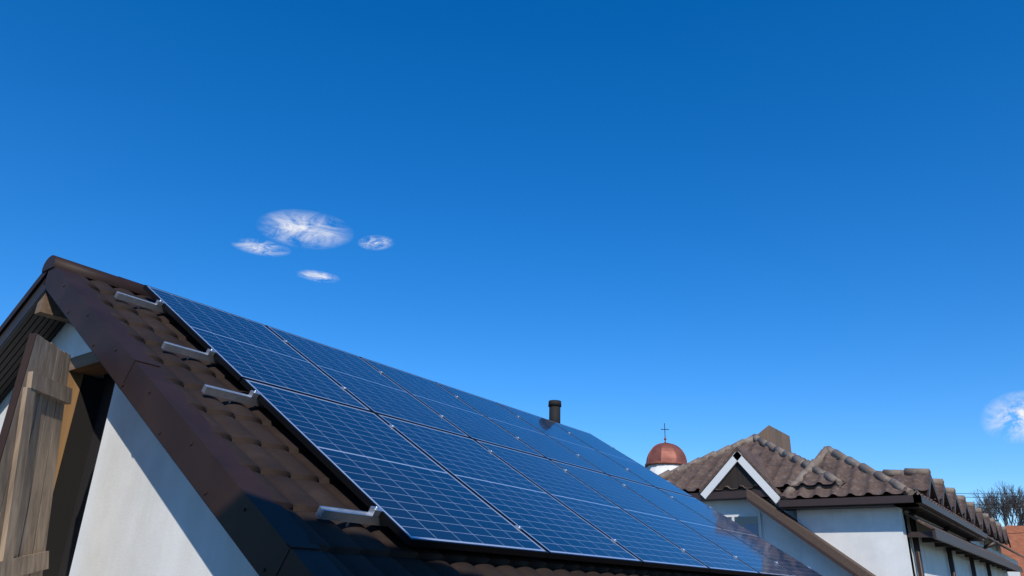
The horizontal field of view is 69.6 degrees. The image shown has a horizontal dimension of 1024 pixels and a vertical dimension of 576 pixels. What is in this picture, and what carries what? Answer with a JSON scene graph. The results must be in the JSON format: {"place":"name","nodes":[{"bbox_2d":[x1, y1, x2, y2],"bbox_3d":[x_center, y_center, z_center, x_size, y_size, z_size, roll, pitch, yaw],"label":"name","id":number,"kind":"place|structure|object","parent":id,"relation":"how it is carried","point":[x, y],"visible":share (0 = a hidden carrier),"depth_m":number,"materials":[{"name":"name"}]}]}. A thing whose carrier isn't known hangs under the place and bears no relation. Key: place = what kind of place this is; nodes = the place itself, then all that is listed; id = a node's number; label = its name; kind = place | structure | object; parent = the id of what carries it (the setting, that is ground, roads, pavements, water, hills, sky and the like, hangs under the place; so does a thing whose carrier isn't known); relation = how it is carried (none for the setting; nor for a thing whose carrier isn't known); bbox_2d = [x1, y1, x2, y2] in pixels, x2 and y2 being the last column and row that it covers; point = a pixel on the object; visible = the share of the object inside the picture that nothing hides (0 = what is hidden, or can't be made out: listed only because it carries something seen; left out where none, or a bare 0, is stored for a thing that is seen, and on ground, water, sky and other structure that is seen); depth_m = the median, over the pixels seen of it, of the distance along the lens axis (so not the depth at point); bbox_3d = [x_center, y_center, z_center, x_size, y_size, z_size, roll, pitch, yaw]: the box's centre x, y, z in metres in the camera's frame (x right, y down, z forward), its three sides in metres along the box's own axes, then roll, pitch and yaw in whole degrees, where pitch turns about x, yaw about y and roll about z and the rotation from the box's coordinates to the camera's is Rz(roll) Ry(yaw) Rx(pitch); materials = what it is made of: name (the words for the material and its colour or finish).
{"place":"outdoors","nodes":[
{"label":"outdoors","id":0,"kind":"place"},
{"bbox_2d":[0,265,342,575],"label":"house","id":1,"kind":"structure","parent":0,"point":[171,485],"depth_m":4.23,"materials":[{"name":"white paint"}]},
{"bbox_2d":[0,333,72,575],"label":"hatch door","id":2,"kind":"structure","parent":1,"relation":"attached to","point":[40,398],"depth_m":4.29,"materials":[{"name":"brown wood"}]},
{"bbox_2d":[42,371,105,575],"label":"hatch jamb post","id":3,"kind":"object","parent":1,"relation":"attached to","point":[80,412],"visible":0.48,"depth_m":5.37,"materials":[{"name":"brown wood"}]},
{"bbox_2d":[42,255,152,298],"bbox_3d":[-1.265,1.006,8.375,0.212,0.120,7.530,-14,-27,34],"label":"ridge cap","id":4,"kind":"object","parent":1,"relation":"on","point":[101,276],"visible":0.09,"depth_m":5.78,"materials":[{"name":"brown metal"}]},
{"bbox_2d":[79,274,741,575],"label":"metal roof tiles","id":5,"kind":"object","parent":1,"relation":"on","point":[298,479],"visible":0.12,"depth_m":3.96,"materials":[{"name":"brown metal"}]},
{"bbox_2d":[114,285,822,575],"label":"solar array","id":6,"kind":"object","parent":5,"relation":"on","point":[408,459],"visible":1,"depth_m":5.61,"materials":[{"name":"blue"}]},
{"bbox_2d":[548,400,560,422],"bbox_3d":[0.634,1.952,10.943,0.240,0.550,0.234,-14,-27,34],"label":"chimney pipe","id":7,"kind":"object","parent":1,"relation":"on","point":[554,406],"visible":0.52,"depth_m":10.93,"materials":[{"name":"black metal"}]},
{"bbox_2d":[245,243,263,251],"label":"cloud","id":8,"kind":"structure","parent":0,"point":[255,246],"depth_m":2600.00,"materials":[{"name":"white"}]},
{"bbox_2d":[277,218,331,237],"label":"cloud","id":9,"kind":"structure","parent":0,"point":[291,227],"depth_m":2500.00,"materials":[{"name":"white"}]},
{"bbox_2d":[305,272,326,278],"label":"cloud","id":10,"kind":"structure","parent":0,"point":[318,275],"depth_m":2700.00,"materials":[{"name":"white"}]},
{"bbox_2d":[0,0,1023,525],"label":"sky","id":11,"kind":"structure","parent":0,"point":[718,223],"materials":[{"name":"blue"}]},
{"bbox_2d":[645,423,686,474],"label":"church dome","id":12,"kind":"structure","parent":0,"point":[662,457],"depth_m":93.44,"materials":[{"name":"red metal"}]},
{"bbox_2d":[659,425,1023,575],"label":"neighbour house","id":13,"kind":"structure","parent":0,"point":[905,533],"depth_m":14.13,"materials":[{"name":"tile"}]},
{"bbox_2d":[664,441,839,490],"bbox_3d":[4.908,3.798,16.027,4.650,1.410,2.360,-14,-27,34],"label":"roof hip","id":14,"kind":"object","parent":13,"relation":"attached to","point":[781,470],"visible":0.59,"depth_m":15.71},
{"bbox_2d":[782,452,910,497],"bbox_3d":[6.199,3.312,13.633,2.109,1.080,1.481,-35,-42,56],"label":"tiled roof","id":15,"kind":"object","parent":13,"relation":"attached to","point":[857,481],"visible":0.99,"depth_m":13.72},
{"bbox_2d":[888,470,930,490],"bbox_3d":[7.070,3.992,15.067,2.625,0.462,0.595,-14,-27,34],"label":"roof tile","id":16,"kind":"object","parent":13,"relation":"on","point":[919,481],"depth_m":14.51,"materials":[{"name":"ceramic"}]},
{"bbox_2d":[934,481,943,499],"bbox_3d":[8.013,4.495,16.225,2.625,0.462,0.595,-14,-27,34],"label":"roof tile","id":17,"kind":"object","parent":13,"relation":"on","point":[940,490],"depth_m":15.54,"materials":[{"name":"ceramic"}]},
{"bbox_2d":[908,487,982,530],"bbox_3d":[9.376,4.831,17.065,1.615,1.052,10.200,-14,-27,34],"label":"rain gutter","id":18,"kind":"object","parent":13,"relation":"attached to","point":[916,492],"visible":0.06,"depth_m":14.52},
{"bbox_2d":[947,490,955,506],"bbox_3d":[8.957,4.999,17.383,2.625,0.462,0.595,-14,-27,34],"label":"roof tile","id":19,"kind":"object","parent":13,"relation":"on","point":[951,496],"depth_m":16.71,"materials":[{"name":"ceramic"}]},
{"bbox_2d":[958,497,965,513],"bbox_3d":[9.900,5.502,18.541,2.625,0.462,0.595,-14,-27,34],"label":"roof tile","id":20,"kind":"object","parent":13,"relation":"on","point":[962,503],"depth_m":17.86,"materials":[{"name":"ceramic"}]},
{"bbox_2d":[968,504,974,519],"bbox_3d":[10.843,6.005,19.698,2.625,0.462,0.595,-14,-27,34],"label":"roof tile","id":21,"kind":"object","parent":13,"relation":"on","point":[972,511],"depth_m":19.01,"materials":[{"name":"ceramic"}]},
{"bbox_2d":[977,510,982,524],"bbox_3d":[11.786,6.508,20.856,2.625,0.462,0.595,-14,-27,34],"label":"roof tile","id":22,"kind":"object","parent":13,"relation":"on","point":[980,517],"depth_m":20.15,"materials":[{"name":"ceramic"}]},
{"bbox_2d":[984,515,989,528],"bbox_3d":[12.729,7.012,22.014,2.625,0.462,0.595,-14,-27,34],"label":"roof tile","id":23,"kind":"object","parent":13,"relation":"on","point":[987,520],"depth_m":21.31,"materials":[{"name":"ceramic"}]},
{"bbox_2d":[991,520,995,532],"bbox_3d":[13.673,7.515,23.172,2.625,0.462,0.595,-14,-27,34],"label":"roof tile","id":24,"kind":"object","parent":13,"relation":"on","point":[993,524],"depth_m":22.51,"materials":[{"name":"ceramic"}]},
{"bbox_2d":[997,524,1001,536],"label":"roof tile","id":25,"kind":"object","parent":13,"relation":"on","point":[1000,530],"depth_m":23.63,"materials":[{"name":"ceramic"}]},
{"bbox_2d":[1002,529,1006,539],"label":"roof tile","id":26,"kind":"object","parent":13,"relation":"on","point":[1005,533],"depth_m":24.82,"materials":[{"name":"ceramic"}]},
{"bbox_2d":[956,493,1020,533],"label":"power lines","id":27,"kind":"object","parent":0,"point":[998,493],"visible":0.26,"depth_m":32.35,"materials":[{"name":"brown paint"}]},
{"bbox_2d":[970,480,1023,525],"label":"bare tree","id":28,"kind":"object","parent":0,"point":[1003,504],"visible":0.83,"depth_m":53.21,"materials":[{"name":"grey plant"}]},
{"bbox_2d":[972,491,1023,523],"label":"bare tree","id":29,"kind":"object","parent":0,"point":[979,504],"visible":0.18,"depth_m":62.46,"materials":[{"name":"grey plant"}]},
{"bbox_2d":[998,408,1023,430],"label":"cloud","id":30,"kind":"structure","parent":0,"point":[1020,412],"depth_m":2400.00,"materials":[{"name":"white"}]},
{"bbox_2d":[1000,525,1023,575],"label":"building wall","id":31,"kind":"structure","parent":0,"point":[1016,538],"depth_m":37.99,"materials":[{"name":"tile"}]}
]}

